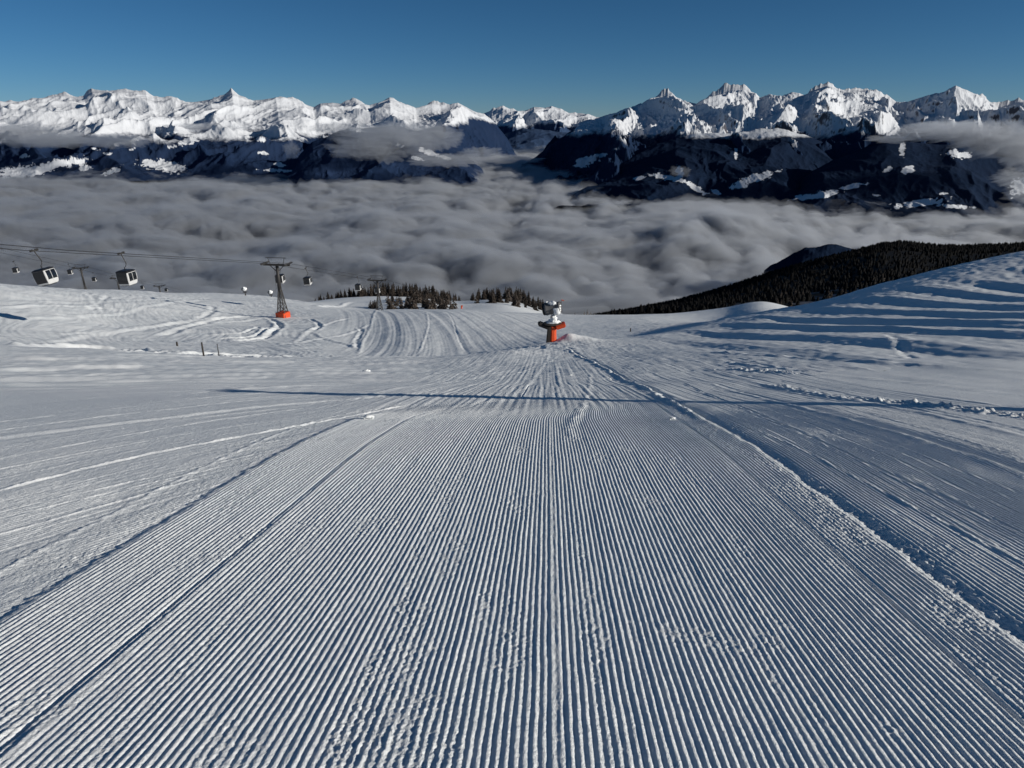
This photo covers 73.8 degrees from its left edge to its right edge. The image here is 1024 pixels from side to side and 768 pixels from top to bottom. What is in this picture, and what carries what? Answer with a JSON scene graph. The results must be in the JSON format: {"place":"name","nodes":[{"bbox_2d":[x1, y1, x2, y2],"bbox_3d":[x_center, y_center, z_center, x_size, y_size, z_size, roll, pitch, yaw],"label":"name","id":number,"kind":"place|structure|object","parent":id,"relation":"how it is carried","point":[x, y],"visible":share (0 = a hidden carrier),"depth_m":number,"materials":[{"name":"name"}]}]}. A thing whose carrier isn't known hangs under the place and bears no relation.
{"place":"outdoors","nodes":[
{"label":"outdoors","id":0,"kind":"place"},
{"bbox_2d":[0,88,523,181],"bbox_3d":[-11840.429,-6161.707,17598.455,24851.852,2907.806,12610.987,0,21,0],"label":"mountain range","id":1,"kind":"structure","parent":0,"point":[95,135],"depth_m":15870.91,"materials":[{"name":"white snow"}]},
{"bbox_2d":[288,126,500,196],"bbox_3d":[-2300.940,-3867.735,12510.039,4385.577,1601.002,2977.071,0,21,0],"label":"mountain","id":2,"kind":"structure","parent":0,"point":[388,155],"depth_m":12205.92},
{"bbox_2d":[0,251,1023,767],"bbox_3d":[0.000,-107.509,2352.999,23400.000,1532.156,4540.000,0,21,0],"label":"snow slope","id":3,"kind":"structure","parent":0,"point":[496,535],"depth_m":5.69,"materials":[{"name":"white snow"}]},
{"bbox_2d":[72,264,88,288],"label":"lift tower","id":4,"kind":"structure","parent":3,"relation":"on","point":[81,270],"depth_m":302.52,"materials":[{"name":"metal"}]},
{"bbox_2d":[0,252,180,292],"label":"haul rope","id":5,"kind":"object","parent":4,"relation":"attached to","point":[85,270],"visible":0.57,"depth_m":315.26,"materials":[{"name":"metal"}]},
{"bbox_2d":[12,261,19,273],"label":"gondola cabin","id":6,"kind":"object","parent":5,"relation":"hanging from","point":[15,270],"visible":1,"depth_m":256.42,"materials":[{"name":"white metal"}]},
{"bbox_2d":[7,249,186,291],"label":"haul rope","id":7,"kind":"object","parent":4,"relation":"attached to","point":[76,264],"visible":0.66,"depth_m":284.91,"materials":[{"name":"metal"}]},
{"bbox_2d":[67,264,72,274],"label":"gondola cabin","id":8,"kind":"object","parent":7,"relation":"hanging from","point":[69,271],"visible":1,"depth_m":286.81,"materials":[{"name":"white metal"}]},
{"bbox_2d":[260,257,292,317],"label":"lift tower","id":9,"kind":"structure","parent":3,"relation":"on","point":[280,313],"depth_m":152.80,"materials":[{"name":"metal"}]},
{"bbox_2d":[0,248,421,293],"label":"haul rope","id":10,"kind":"object","parent":9,"relation":"attached to","point":[158,257],"visible":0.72,"depth_m":107.94,"materials":[{"name":"metal"}]},
{"bbox_2d":[29,248,58,286],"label":"gondola cabin","id":11,"kind":"object","parent":10,"relation":"hanging from","point":[45,276],"visible":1,"depth_m":85.68,"materials":[{"name":"metal"}]},
{"bbox_2d":[45,270,53,282],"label":"door","id":12,"kind":"structure","parent":11,"relation":"in","point":[49,275],"depth_m":85.85,"materials":[{"name":"white paint"}]},
{"bbox_2d":[50,268,58,280],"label":"door","id":13,"kind":"structure","parent":11,"relation":"in","point":[53,272],"depth_m":86.62,"materials":[{"name":"white paint"}]},
{"bbox_2d":[275,263,284,283],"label":"gondola cabin","id":14,"kind":"object","parent":10,"relation":"hanging from","point":[282,278],"visible":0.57,"depth_m":158.26,"materials":[{"name":"white metal"}]},
{"bbox_2d":[303,267,311,285],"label":"gondola cabin","id":15,"kind":"object","parent":10,"relation":"hanging from","point":[307,280],"visible":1,"depth_m":175.18,"materials":[{"name":"white metal"}]},
{"bbox_2d":[355,276,361,290],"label":"gondola cabin","id":16,"kind":"object","parent":10,"relation":"hanging from","point":[358,287],"visible":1,"depth_m":218.91,"materials":[{"name":"white metal"}]},
{"bbox_2d":[0,244,449,300],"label":"haul rope","id":17,"kind":"object","parent":9,"relation":"attached to","point":[184,257],"visible":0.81,"depth_m":104.63,"materials":[{"name":"metal"}]},
{"bbox_2d":[115,251,137,285],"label":"gondola cabin","id":18,"kind":"object","parent":17,"relation":"hanging from","point":[126,277],"visible":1,"depth_m":94.16,"materials":[{"name":"white metal"}]},
{"bbox_2d":[128,272,133,283],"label":"door","id":19,"kind":"structure","parent":18,"relation":"in","point":[129,274],"depth_m":94.44,"materials":[{"name":"white paint"}]},
{"bbox_2d":[132,271,136,282],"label":"door","id":20,"kind":"structure","parent":18,"relation":"in","point":[133,273],"depth_m":95.12,"materials":[{"name":"white paint"}]},
{"bbox_2d":[357,289,363,296],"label":"spruce tree","id":21,"kind":"object","parent":3,"relation":"on","point":[360,294],"visible":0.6,"depth_m":369.63,"materials":[{"name":"green plant"}]},
{"bbox_2d":[362,415,373,419],"bbox_3d":[-2.457,0.565,11.675,0.195,0.079,0.112,0,21,0],"label":"snow clod","id":22,"kind":"object","parent":3,"relation":"on","point":[368,417],"visible":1,"depth_m":11.65,"materials":[{"name":"white snow"}]},
{"bbox_2d":[368,283,374,295],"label":"spruce tree","id":23,"kind":"object","parent":3,"relation":"on","point":[371,292],"visible":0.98,"depth_m":370.16,"materials":[{"name":"green plant"}]},
{"bbox_2d":[367,276,386,309],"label":"lift tower","id":24,"kind":"structure","parent":3,"relation":"on","point":[377,302],"depth_m":233.56,"materials":[{"name":"metal"}]},
{"bbox_2d":[381,283,387,295],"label":"spruce tree","id":25,"kind":"object","parent":3,"relation":"on","point":[384,289],"visible":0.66,"depth_m":392.27,"materials":[{"name":"green plant"}]},
{"bbox_2d":[399,298,403,308],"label":"larch tree","id":26,"kind":"object","parent":3,"relation":"on","point":[401,306],"visible":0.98,"depth_m":297.03,"materials":[{"name":"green plant"}]},
{"bbox_2d":[402,285,405,296],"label":"spruce tree","id":27,"kind":"object","parent":3,"relation":"on","point":[404,292],"visible":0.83,"depth_m":380.07,"materials":[{"name":"green plant"}]},
{"bbox_2d":[408,284,411,296],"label":"spruce tree","id":28,"kind":"object","parent":3,"relation":"on","point":[409,291],"visible":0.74,"depth_m":388.52,"materials":[{"name":"green plant"}]},
{"bbox_2d":[408,296,418,308],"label":"larch tree","id":29,"kind":"object","parent":3,"relation":"on","point":[412,305],"visible":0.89,"depth_m":294.39,"materials":[{"name":"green plant"}]},
{"bbox_2d":[427,298,433,308],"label":"larch tree","id":30,"kind":"object","parent":3,"relation":"on","point":[429,306],"visible":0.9,"depth_m":293.94,"materials":[{"name":"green plant"}]},
{"bbox_2d":[431,298,437,308],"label":"larch tree","id":31,"kind":"object","parent":3,"relation":"on","point":[434,305],"visible":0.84,"depth_m":295.03,"materials":[{"name":"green plant"}]},
{"bbox_2d":[439,300,446,308],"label":"larch tree","id":32,"kind":"object","parent":3,"relation":"on","point":[444,305],"visible":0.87,"depth_m":295.89,"materials":[{"name":"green plant"}]},
{"bbox_2d":[449,297,456,308],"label":"larch tree","id":33,"kind":"object","parent":3,"relation":"on","point":[452,304],"visible":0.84,"depth_m":303.77,"materials":[{"name":"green plant"}]},
{"bbox_2d":[486,290,495,302],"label":"spruce tree","id":34,"kind":"object","parent":3,"relation":"on","point":[492,298],"visible":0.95,"depth_m":344.99,"materials":[{"name":"green plant"}]},
{"bbox_2d":[496,289,503,302],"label":"spruce tree","id":35,"kind":"object","parent":3,"relation":"on","point":[499,299],"visible":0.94,"depth_m":351.26,"materials":[{"name":"green plant"}]},
{"bbox_2d":[507,288,511,301],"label":"spruce tree","id":36,"kind":"object","parent":3,"relation":"on","point":[509,297],"visible":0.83,"depth_m":378.00,"materials":[{"name":"green plant"}]},
{"bbox_2d":[511,294,520,307],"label":"spruce tree","id":37,"kind":"object","parent":3,"relation":"on","point":[516,301],"visible":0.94,"depth_m":338.35,"materials":[{"name":"green plant"}]},
{"bbox_2d":[521,292,525,303],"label":"spruce tree","id":38,"kind":"object","parent":3,"relation":"on","point":[523,298],"visible":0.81,"depth_m":395.54,"materials":[{"name":"green plant"}]},
{"bbox_2d":[538,299,565,342],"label":"snow gun","id":39,"kind":"object","parent":3,"relation":"on","point":[552,324],"visible":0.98,"depth_m":65.90,"materials":[{"name":"paint"}]},
{"bbox_2d":[0,160,1023,314],"bbox_3d":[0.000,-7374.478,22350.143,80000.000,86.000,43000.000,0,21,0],"label":"clouds","id":40,"kind":"structure","parent":0,"point":[464,243],"depth_m":7999.40,"materials":[{"name":"grey"}]},
{"bbox_2d":[0,0,1023,116],"label":"sky","id":41,"kind":"structure","parent":0,"point":[597,58],"materials":[{"name":"blue"}]},
{"bbox_2d":[485,128,566,160],"bbox_3d":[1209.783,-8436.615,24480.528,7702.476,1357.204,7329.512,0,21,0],"label":"forested ridge","id":42,"kind":"structure","parent":0,"point":[528,144],"depth_m":23888.16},
{"bbox_2d":[483,106,598,133],"bbox_3d":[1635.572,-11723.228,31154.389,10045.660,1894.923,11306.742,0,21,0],"label":"mountain range","id":43,"kind":"structure","parent":0,"point":[508,120],"depth_m":32011.87,"materials":[{"name":"white snow"}]},
{"bbox_2d":[552,128,833,211],"bbox_3d":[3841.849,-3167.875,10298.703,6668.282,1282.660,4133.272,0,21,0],"label":"forested hill","id":44,"kind":"structure","parent":0,"point":[719,169],"depth_m":9763.16,"materials":[{"name":"black plant"}]},
{"bbox_2d":[492,82,1023,188],"bbox_3d":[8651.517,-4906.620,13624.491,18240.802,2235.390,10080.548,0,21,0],"label":"mountain range","id":45,"kind":"structure","parent":0,"point":[839,122],"depth_m":13078.01,"materials":[{"name":"white snow"}]},
{"bbox_2d":[764,244,851,272],"bbox_3d":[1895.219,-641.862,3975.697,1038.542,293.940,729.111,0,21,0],"label":"forested knoll","id":46,"kind":"structure","parent":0,"point":[806,254],"depth_m":4053.11,"materials":[{"name":"plant"}]},
{"bbox_2d":[643,245,1019,313],"bbox_3d":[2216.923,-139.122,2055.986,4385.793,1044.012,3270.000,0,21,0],"label":"wooded ridge","id":47,"kind":"structure","parent":0,"point":[836,291],"depth_m":1611.97,"materials":[{"name":"plant"}]},
{"bbox_2d":[589,240,1023,314],"bbox_3d":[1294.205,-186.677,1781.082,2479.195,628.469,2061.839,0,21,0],"label":"forest","id":48,"kind":"object","parent":47,"relation":"on","point":[708,299],"visible":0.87,"depth_m":1517.11,"materials":[{"name":"plant"}]},
{"bbox_2d":[767,140,1023,219],"bbox_3d":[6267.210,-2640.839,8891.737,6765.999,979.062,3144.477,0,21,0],"label":"forested hill","id":49,"kind":"structure","parent":0,"point":[899,179],"depth_m":8464.63,"materials":[{"name":"black plant"}]}
]}

